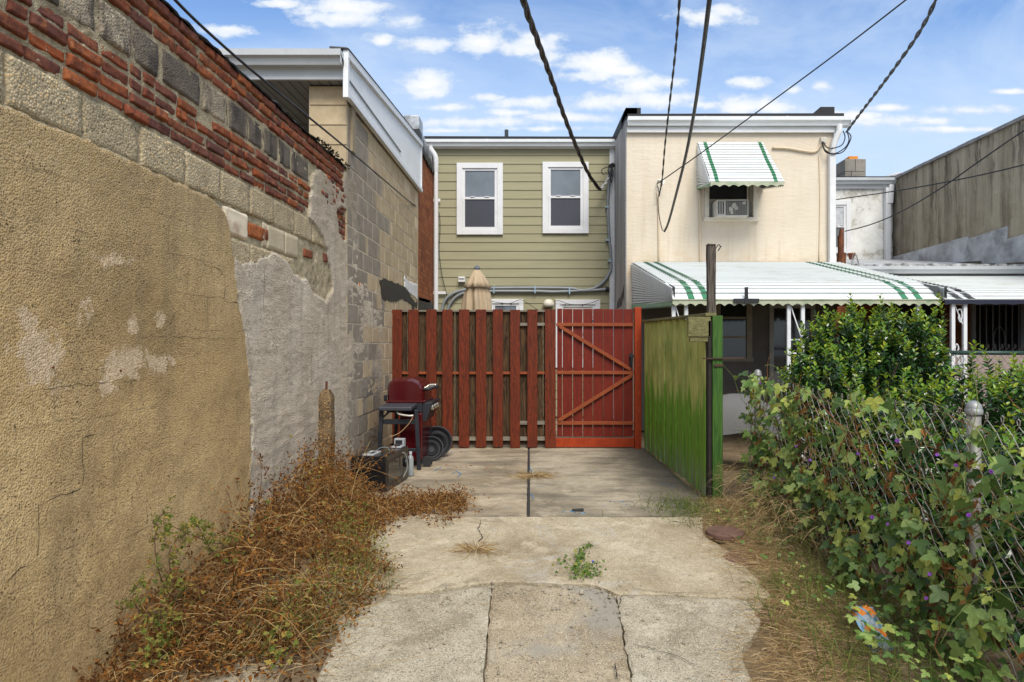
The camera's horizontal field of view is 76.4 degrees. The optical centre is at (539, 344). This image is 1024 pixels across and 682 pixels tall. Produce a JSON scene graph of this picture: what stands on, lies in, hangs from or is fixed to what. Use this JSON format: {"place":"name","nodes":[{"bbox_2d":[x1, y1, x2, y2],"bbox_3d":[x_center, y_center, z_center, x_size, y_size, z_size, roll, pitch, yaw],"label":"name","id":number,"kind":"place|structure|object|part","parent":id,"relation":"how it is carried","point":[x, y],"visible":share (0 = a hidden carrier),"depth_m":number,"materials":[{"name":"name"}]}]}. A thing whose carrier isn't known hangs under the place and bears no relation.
{"place":"outdoors","nodes":[
{"label":"outdoors","id":0,"kind":"place"},
{"bbox_2d":[317,585,490,681],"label":"concrete slab","id":1,"kind":"structure","parent":0,"point":[465,647],"depth_m":3.19,"materials":[{"name":"beige concrete"}]},
{"bbox_2d":[290,447,527,521],"bbox_3d":[-1.055,1.410,6.901,1.896,0.085,3.702,0,0,0],"label":"concrete pad","id":2,"kind":"object","parent":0,"point":[504,492],"visible":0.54,"depth_m":6.61,"materials":[{"name":"beige concrete"}]},
{"bbox_2d":[318,381,334,484],"bbox_3d":[-1.905,0.847,5.798,0.138,1.046,0.132,0,0,0],"label":"concrete stub post","id":3,"kind":"object","parent":2,"relation":"on","point":[326,398],"visible":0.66,"depth_m":5.75,"materials":[{"name":"beige concrete"}]},
{"bbox_2d":[351,445,408,491],"bbox_3d":[-1.544,1.198,6.367,0.409,0.323,0.655,0,0,8],"label":"microwave oven","id":4,"kind":"object","parent":2,"relation":"on","point":[390,465],"visible":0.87,"depth_m":6.08,"materials":[{"name":"brown metal"}]},
{"bbox_2d":[363,447,389,455],"bbox_3d":[-1.573,1.018,6.215,0.154,0.038,0.335,0,0,21],"label":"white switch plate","id":5,"kind":"object","parent":4,"relation":"on","point":[371,453],"visible":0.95,"depth_m":6.15,"materials":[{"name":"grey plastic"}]},
{"bbox_3d":[-1.401,1.195,6.258,0.014,0.216,0.478,0,0,6],"label":"door","id":6,"kind":"part","parent":4,"relation":"part of","materials":[{"name":"black glass"}]},
{"bbox_2d":[391,438,405,447],"bbox_3d":[-1.431,0.994,6.573,0.106,0.084,0.154,0,0,6],"label":"white gadget","id":7,"kind":"object","parent":4,"relation":"on","point":[398,441],"visible":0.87,"depth_m":6.58,"materials":[{"name":"white plastic"}]},
{"bbox_2d":[378,376,439,469],"bbox_3d":[-1.495,0.875,7.468,0.586,0.991,0.984,0,0,0],"label":"gas grill","id":8,"kind":"object","parent":2,"relation":"on","point":[412,403],"visible":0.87,"depth_m":7.36,"materials":[{"name":"red metal"}]},
{"bbox_2d":[408,451,413,475],"bbox_3d":[-1.351,1.240,6.780,0.064,0.252,0.064,0,0,0],"label":"white bottle","id":9,"kind":"object","parent":2,"relation":"on","point":[411,466],"visible":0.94,"depth_m":6.75,"materials":[{"name":"white plastic"}]},
{"bbox_2d":[427,436,442,458],"bbox_3d":[-1.287,1.217,7.694,0.283,0.264,0.149,0,0,-16],"label":"wheel","id":10,"kind":"object","parent":2,"relation":"on","point":[435,447],"visible":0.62,"depth_m":7.72,"materials":[{"name":"plastic"}]},
{"bbox_2d":[432,426,451,455],"bbox_3d":[-1.259,1.176,7.924,0.373,0.368,0.118,0,0,-16],"label":"wheel","id":11,"kind":"object","parent":2,"relation":"on","point":[443,435],"visible":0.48,"depth_m":7.96,"materials":[{"name":"plastic"}]},
{"bbox_2d":[392,309,555,447],"bbox_3d":[-0.872,0.447,8.644,2.160,1.833,0.112,0,0,0],"label":"red board fence","id":12,"kind":"object","parent":2,"relation":"on","point":[492,373],"visible":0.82,"depth_m":8.59,"materials":[{"name":"red wood"}]},
{"bbox_2d":[404,115,433,309],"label":"brick house","id":13,"kind":"structure","parent":0,"point":[425,249],"depth_m":11.09,"materials":[{"name":"red brick"}]},
{"bbox_2d":[205,517,770,609],"bbox_3d":[-0.293,1.435,4.402,3.237,0.144,1.560,0,0,0],"label":"concrete apron","id":14,"kind":"object","parent":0,"point":[653,550],"visible":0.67,"depth_m":4.29,"materials":[{"name":"beige concrete"}]},
{"bbox_2d":[437,535,511,561],"bbox_3d":[-0.428,1.383,4.440,0.572,0.052,0.563,0,0,38],"label":"straw tuft","id":15,"kind":"object","parent":14,"relation":"on","point":[481,549],"visible":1,"depth_m":4.41,"materials":[{"name":"beige plant"}]},
{"bbox_2d":[342,511,750,679],"bbox_3d":[0.029,1.411,4.082,3.062,0.104,2.491,0,0,0],"label":"concrete grit","id":16,"kind":"object","parent":14,"relation":"on","point":[581,591],"visible":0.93,"depth_m":3.65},
{"bbox_2d":[552,542,606,581],"bbox_3d":[0.242,1.383,4.163,0.339,0.083,0.652,0,0,0],"label":"crack weed","id":17,"kind":"object","parent":14,"relation":"on","point":[576,564],"visible":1,"depth_m":4.05,"materials":[{"name":"green plant"}]},
{"bbox_2d":[484,585,630,681],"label":"concrete slab","id":18,"kind":"structure","parent":0,"point":[547,637],"depth_m":3.24,"materials":[{"name":"beige concrete"}]},
{"bbox_2d":[320,515,745,679],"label":"paving cracks","id":19,"kind":"object","parent":18,"relation":"on","point":[619,603],"visible":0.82,"depth_m":3.73,"materials":[{"name":"grey concrete"}]},
{"bbox_2d":[102,430,1023,681],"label":"ground","id":20,"kind":"structure","parent":0,"point":[732,448],"depth_m":3.25,"materials":[{"name":"soil"}]},
{"bbox_2d":[102,655,279,681],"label":"broken slab","id":21,"kind":"structure","parent":20,"relation":"on","point":[231,676],"depth_m":2.95,"materials":[{"name":"grey concrete"}]},
{"bbox_2d":[0,0,382,681],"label":"masonry wall","id":22,"kind":"structure","parent":20,"relation":"on","point":[176,202],"depth_m":3.18,"materials":[{"name":"brick"}]},
{"bbox_2d":[115,495,309,670],"bbox_3d":[-1.579,1.372,3.558,0.735,1.345,1.780,0,0,-13],"label":"sprawling weed","id":23,"kind":"object","parent":20,"relation":"on","point":[167,533],"visible":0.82,"depth_m":3.03,"materials":[{"name":"green plant"}]},
{"bbox_2d":[72,425,512,681],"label":"dead weed mound","id":24,"kind":"object","parent":20,"relation":"on","point":[337,497],"visible":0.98,"depth_m":3.59,"materials":[{"name":"brown plant"}]},
{"bbox_2d":[218,46,422,474],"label":"block house","id":25,"kind":"structure","parent":20,"relation":"on","point":[338,93],"depth_m":7.29,"materials":[{"name":"white paint"}]},
{"bbox_2d":[173,0,415,205],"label":"overhead cable","id":26,"kind":"object","parent":25,"relation":"attached to","point":[188,13],"visible":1,"depth_m":4.35,"materials":[{"name":"black rubber"}]},
{"bbox_2d":[424,129,615,418],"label":"sage house","id":27,"kind":"structure","parent":20,"relation":"on","point":[524,222],"depth_m":11.99,"materials":[{"name":"green wood"}]},
{"bbox_2d":[457,163,502,234],"bbox_3d":[-1.108,-2.686,11.987,0.849,1.320,0.105,0,0,0],"label":"window","id":28,"kind":"structure","parent":27,"relation":"in","point":[479,185],"depth_m":11.97,"materials":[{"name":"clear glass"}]},
{"bbox_2d":[491,299,522,309],"bbox_3d":[-0.632,-0.210,11.987,0.655,1.260,0.105,0,0,0],"label":"window","id":29,"kind":"structure","parent":27,"relation":"in","point":[518,305],"depth_m":11.96,"materials":[{"name":"white glass"}]},
{"bbox_2d":[543,162,588,233],"bbox_3d":[0.471,-2.707,11.987,0.849,1.315,0.105,0,0,0],"label":"window","id":30,"kind":"structure","parent":27,"relation":"in","point":[565,184],"depth_m":11.97,"materials":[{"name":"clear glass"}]},
{"bbox_2d":[556,300,599,367],"bbox_3d":[0.697,-0.205,11.987,0.822,1.251,0.105,0,0,0],"label":"window","id":31,"kind":"structure","parent":27,"relation":"in","point":[559,305],"depth_m":11.95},
{"bbox_2d":[601,168,610,188],"bbox_3d":[1.191,-3.015,11.795,0.331,0.489,0.063,0,0,-43],"label":"overhead cable","id":32,"kind":"object","parent":27,"relation":"attached to","point":[605,182],"visible":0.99,"depth_m":11.80,"materials":[{"name":"grey rubber"}]},
{"bbox_2d":[520,0,600,190],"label":"overhead cable","id":33,"kind":"object","parent":32,"relation":"attached to","point":[530,21],"visible":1,"depth_m":7.64,"materials":[{"name":"black rubber"}]},
{"bbox_2d":[706,244,720,320],"bbox_3d":[1.533,0.238,5.738,0.110,2.265,0.125,0,0,0],"label":"tall timber post","id":34,"kind":"object","parent":20,"relation":"on","point":[711,275],"visible":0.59,"depth_m":5.73,"materials":[{"name":"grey wood"}]},
{"bbox_2d":[702,316,744,498],"bbox_3d":[1.603,0.547,5.729,0.361,1.605,0.130,0,0,3],"label":"post","id":35,"kind":"object","parent":20,"relation":"on","point":[714,358],"visible":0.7,"depth_m":5.68,"materials":[{"name":"green wood"}]},
{"bbox_2d":[705,525,744,540],"bbox_3d":[1.335,1.361,4.697,0.270,0.044,0.271,0,0,0],"label":"stepping disc","id":36,"kind":"object","parent":20,"relation":"on","point":[719,534],"visible":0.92,"depth_m":4.64,"materials":[{"name":"brown stone"}]},
{"bbox_2d":[613,107,851,430],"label":"cream house","id":37,"kind":"structure","parent":20,"relation":"on","point":[793,219],"depth_m":10.40,"materials":[{"name":"paint"}]},
{"bbox_2d":[659,0,680,195],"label":"overhead cable","id":38,"kind":"object","parent":37,"relation":"attached to","point":[676,33],"visible":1,"depth_m":7.44,"materials":[{"name":"black rubber"}]},
{"bbox_2d":[664,0,711,231],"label":"overhead cable","id":39,"kind":"object","parent":37,"relation":"attached to","point":[706,26],"visible":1,"depth_m":6.03,"materials":[{"name":"black rubber"}]},
{"bbox_2d":[657,186,663,230],"bbox_3d":[1.891,-2.139,10.199,0.060,0.764,0.222,0,0,-22],"label":"overhead cable","id":40,"kind":"object","parent":39,"relation":"hanging from","point":[658,211],"visible":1,"depth_m":10.20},
{"bbox_2d":[711,200,747,217],"bbox_3d":[3.010,-2.139,10.369,0.492,0.258,0.462,0,0,0],"label":"air conditioner","id":41,"kind":"object","parent":37,"relation":"attached to","point":[729,208],"visible":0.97,"depth_m":10.15,"materials":[{"name":"white metal"}]},
{"bbox_2d":[703,185,758,221],"bbox_3d":[3.052,-2.338,10.475,0.884,0.732,0.250,0,0,0],"label":"window","id":42,"kind":"structure","parent":37,"relation":"in","point":[713,193],"depth_m":10.46,"materials":[{"name":"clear glass"}]},
{"bbox_2d":[717,304,753,360],"bbox_3d":[3.093,-0.224,10.350,0.605,0.979,0.040,0,0,0],"label":"porch window","id":43,"kind":"structure","parent":37,"relation":"in","point":[737,319],"depth_m":10.35,"materials":[{"name":"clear glass"}]},
{"bbox_2d":[697,142,784,188],"bbox_3d":[3.066,-2.790,10.015,1.115,0.904,0.810,0,0,0],"label":"awning","id":44,"kind":"object","parent":37,"relation":"attached to","point":[719,164],"depth_m":9.94,"materials":[{"name":"white metal"}]},
{"bbox_2d":[658,0,905,183],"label":"overhead cable","id":45,"kind":"object","parent":37,"relation":"attached to","point":[902,2],"visible":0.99,"depth_m":8.02,"materials":[{"name":"black rubber"}]},
{"bbox_2d":[631,262,940,457],"bbox_3d":[3.110,0.014,9.037,3.313,2.673,2.745,0,0,0],"label":"porch awning","id":46,"kind":"object","parent":37,"relation":"attached to","point":[672,285],"visible":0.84,"depth_m":8.04,"materials":[{"name":"white metal"}]},
{"bbox_2d":[768,304,814,411],"bbox_3d":[4.009,0.120,10.345,0.729,1.900,0.050,0,0,0],"label":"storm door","id":47,"kind":"structure","parent":37,"relation":"in","point":[776,313],"depth_m":10.35,"materials":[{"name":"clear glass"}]},
{"bbox_2d":[845,0,936,132],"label":"overhead cable","id":48,"kind":"object","parent":37,"relation":"attached to","point":[919,31],"visible":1,"depth_m":7.22,"materials":[{"name":"black rubber"}]},
{"bbox_2d":[723,551,760,565],"bbox_3d":[1.337,1.420,4.286,0.260,0.044,0.260,0,0,0],"label":"tuft","id":49,"kind":"object","parent":20,"relation":"on","point":[736,559],"visible":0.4,"depth_m":4.25,"materials":[{"name":"brown plant"}]},
{"bbox_2d":[723,393,795,466],"bbox_3d":[2.150,0.954,7.250,1.240,0.821,0.500,0,0,0],"label":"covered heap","id":50,"kind":"object","parent":20,"relation":"on","point":[734,406],"visible":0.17,"depth_m":7.07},
{"bbox_2d":[754,603,807,630],"bbox_3d":[1.291,1.460,3.483,0.300,0.044,0.300,0,0,0],"label":"tuft","id":51,"kind":"object","parent":20,"relation":"on","point":[765,620],"visible":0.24,"depth_m":3.43,"materials":[{"name":"brown plant"}]},
{"bbox_2d":[675,456,955,681],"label":"straw litter","id":52,"kind":"object","parent":20,"relation":"on","point":[765,562],"visible":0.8,"depth_m":3.62,"materials":[{"name":"beige plant"}]},
{"bbox_2d":[795,638,860,664],"bbox_3d":[1.383,1.483,3.125,0.300,0.044,0.300,0,0,0],"label":"tuft","id":53,"kind":"object","parent":20,"relation":"on","point":[853,654],"visible":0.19,"depth_m":3.09,"materials":[{"name":"brown plant"}]},
{"bbox_2d":[715,500,1023,681],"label":"weeds","id":54,"kind":"object","parent":20,"relation":"on","point":[868,637],"visible":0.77,"depth_m":2.98,"materials":[{"name":"green plant"}]},
{"bbox_2d":[771,292,975,511],"bbox_3d":[2.789,0.468,5.504,1.520,1.820,1.842,0,0,36],"label":"evergreen shrub","id":55,"kind":"object","parent":20,"relation":"on","point":[874,340],"visible":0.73,"depth_m":5.28,"materials":[{"name":"green plant"}]},
{"bbox_2d":[747,369,1023,681],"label":"chain link fence","id":56,"kind":"object","parent":20,"relation":"on","point":[970,409],"visible":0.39,"depth_m":3.06,"materials":[{"name":"metal"}]},
{"bbox_2d":[723,344,1023,681],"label":"morning glory vine","id":57,"kind":"object","parent":56,"relation":"attached to","point":[969,632],"visible":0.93,"depth_m":3.32,"materials":[{"name":"green plant"}]},
{"bbox_2d":[803,367,1023,681],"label":"evergreen shrub","id":58,"kind":"object","parent":20,"relation":"on","point":[1010,540],"visible":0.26,"depth_m":3.63,"materials":[{"name":"green plant"}]},
{"bbox_2d":[820,339,1023,624],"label":"evergreen shrub","id":59,"kind":"object","parent":20,"relation":"on","point":[997,398],"visible":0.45,"depth_m":4.13,"materials":[{"name":"green plant"}]},
{"bbox_2d":[835,156,1023,420],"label":"white house","id":60,"kind":"structure","parent":20,"relation":"on","point":[991,325],"depth_m":10.40,"materials":[{"name":"paint"}]},
{"bbox_2d":[836,200,850,253],"bbox_3d":[6.648,-2.621,14.487,0.535,1.182,0.105,0,0,0],"label":"window","id":61,"kind":"structure","parent":60,"relation":"in","point":[843,207],"depth_m":14.45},
{"bbox_2d":[837,229,858,263],"bbox_3d":[5.297,-1.610,11.134,0.407,0.769,0.151,0,0,32],"label":"rusty vent pipe","id":62,"kind":"object","parent":60,"relation":"on","point":[841,255],"visible":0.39,"depth_m":11.15,"materials":[{"name":"brown metal"}]},
{"bbox_2d":[847,253,855,259],"bbox_3d":[5.751,-1.633,12.000,0.144,0.115,0.140,0,0,0],"label":"clay flower pot","id":63,"kind":"object","parent":60,"relation":"on","point":[850,255],"visible":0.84,"depth_m":11.96,"materials":[{"name":"brown ceramic"}]},
{"bbox_2d":[895,304,938,420],"bbox_3d":[6.020,0.270,10.373,0.680,2.000,0.046,0,0,0],"label":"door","id":64,"kind":"structure","parent":60,"relation":"in","point":[905,307],"depth_m":10.35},
{"bbox_2d":[836,164,1023,199],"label":"overhead cable","id":65,"kind":"object","parent":60,"relation":"attached to","point":[935,183],"visible":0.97,"depth_m":11.33,"materials":[{"name":"black rubber"}]},
{"bbox_2d":[845,130,1023,231],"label":"overhead cable","id":66,"kind":"object","parent":60,"relation":"attached to","point":[942,186],"visible":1,"depth_m":10.65,"materials":[{"name":"black rubber"}]},
{"bbox_2d":[893,275,1023,450],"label":"neighbour awning","id":67,"kind":"object","parent":60,"relation":"attached to","point":[963,291],"visible":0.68,"depth_m":7.91,"materials":[{"name":"white metal"}]},
{"bbox_2d":[970,304,1023,350],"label":"barred window","id":68,"kind":"structure","parent":60,"relation":"in","point":[991,324],"depth_m":10.38,"materials":[{"name":"metal"}]},
{"bbox_2d":[892,115,1023,264],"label":"grey rendered building","id":69,"kind":"structure","parent":20,"relation":"on","point":[978,220],"depth_m":11.93,"materials":[{"name":"grey concrete"}]},
{"bbox_2d":[942,355,1023,450],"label":"porch wall","id":70,"kind":"structure","parent":20,"relation":"on","point":[1006,359],"depth_m":8.00,"materials":[{"name":"paint"}]},
{"bbox_2d":[944,344,1023,438],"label":"chain link fence","id":71,"kind":"object","parent":20,"relation":"on","point":[990,352],"visible":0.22,"depth_m":7.20,"materials":[{"name":"metal"}]},
{"bbox_2d":[165,0,1023,175],"label":"sky","id":72,"kind":"structure","parent":0,"point":[465,67],"materials":[{"name":"blue"}]},
{"bbox_2d":[556,419,641,446],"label":"patio","id":73,"kind":"structure","parent":0,"point":[588,437],"depth_m":9.71,"materials":[{"name":"grey concrete"}]},
{"bbox_2d":[461,265,491,309],"bbox_3d":[-0.965,0.075,9.996,0.471,2.590,0.469,0,0,-30],"label":"closed parasol","id":74,"kind":"object","parent":73,"relation":"on","point":[477,293],"visible":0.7,"depth_m":9.86,"materials":[{"name":"beige fabric"}]},
{"bbox_2d":[530,447,714,516],"bbox_3d":[0.661,1.406,6.975,1.596,0.080,3.554,0,0,0],"label":"concrete pad","id":75,"kind":"object","parent":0,"point":[596,481],"visible":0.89,"depth_m":6.37,"materials":[{"name":"beige concrete"}]},
{"bbox_2d":[527,447,529,516],"bbox_3d":[-0.120,1.389,6.970,0.027,0.022,3.541,0,0,-1],"label":"expansion joint","id":76,"kind":"object","parent":75,"relation":"on","point":[528,499],"visible":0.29,"depth_m":6.17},
{"bbox_2d":[501,469,568,482],"bbox_3d":[-0.091,1.349,6.806,0.748,0.040,0.690,0,0,-27],"label":"straw tuft","id":77,"kind":"object","parent":75,"relation":"on","point":[528,475],"visible":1,"depth_m":6.74,"materials":[{"name":"beige plant"}]},
{"bbox_2d":[434,451,671,513],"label":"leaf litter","id":78,"kind":"object","parent":75,"relation":"on","point":[530,493],"visible":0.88,"depth_m":5.95,"materials":[{"name":"brown plant"}]},
{"bbox_2d":[572,508,583,510],"bbox_3d":[0.311,1.355,5.347,0.102,0.013,0.044,0,0,0],"label":"black scrap","id":79,"kind":"object","parent":75,"relation":"on","point":[579,509],"visible":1,"depth_m":5.33,"materials":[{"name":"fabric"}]},
{"bbox_2d":[634,307,640,448],"bbox_3d":[1.291,0.437,8.596,0.089,1.866,0.107,0,0,0],"label":"red gate post","id":80,"kind":"object","parent":75,"relation":"on","point":[637,377],"visible":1,"depth_m":8.55,"materials":[{"name":"red wood"}]},
{"bbox_2d":[556,309,633,446],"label":"red gate","id":81,"kind":"structure","parent":80,"relation":"attached to","point":[598,372],"depth_m":8.63,"materials":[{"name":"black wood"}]},
{"bbox_2d":[642,313,716,495],"bbox_3d":[1.425,0.513,7.150,0.250,1.674,2.904,0,0,0],"label":"green board fence","id":82,"kind":"object","parent":75,"relation":"on","point":[674,396],"visible":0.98,"depth_m":6.79,"materials":[{"name":"green wood"}]},
{"bbox_2d":[617,595,763,681],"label":"concrete slab","id":83,"kind":"structure","parent":0,"point":[670,630],"depth_m":3.23,"materials":[{"name":"beige concrete"}]},
{"bbox_2d":[601,449,1023,681],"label":"green grass","id":84,"kind":"structure","parent":0,"point":[894,637],"depth_m":3.42,"materials":[{"name":"plant"}]},
{"bbox_2d":[850,605,893,651],"bbox_3d":[1.618,1.387,3.163,0.139,0.179,0.170,0,0,0],"label":"snack bag","id":85,"kind":"object","parent":84,"relation":"on","point":[862,614],"visible":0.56,"depth_m":3.19,"materials":[{"name":"plastic"}]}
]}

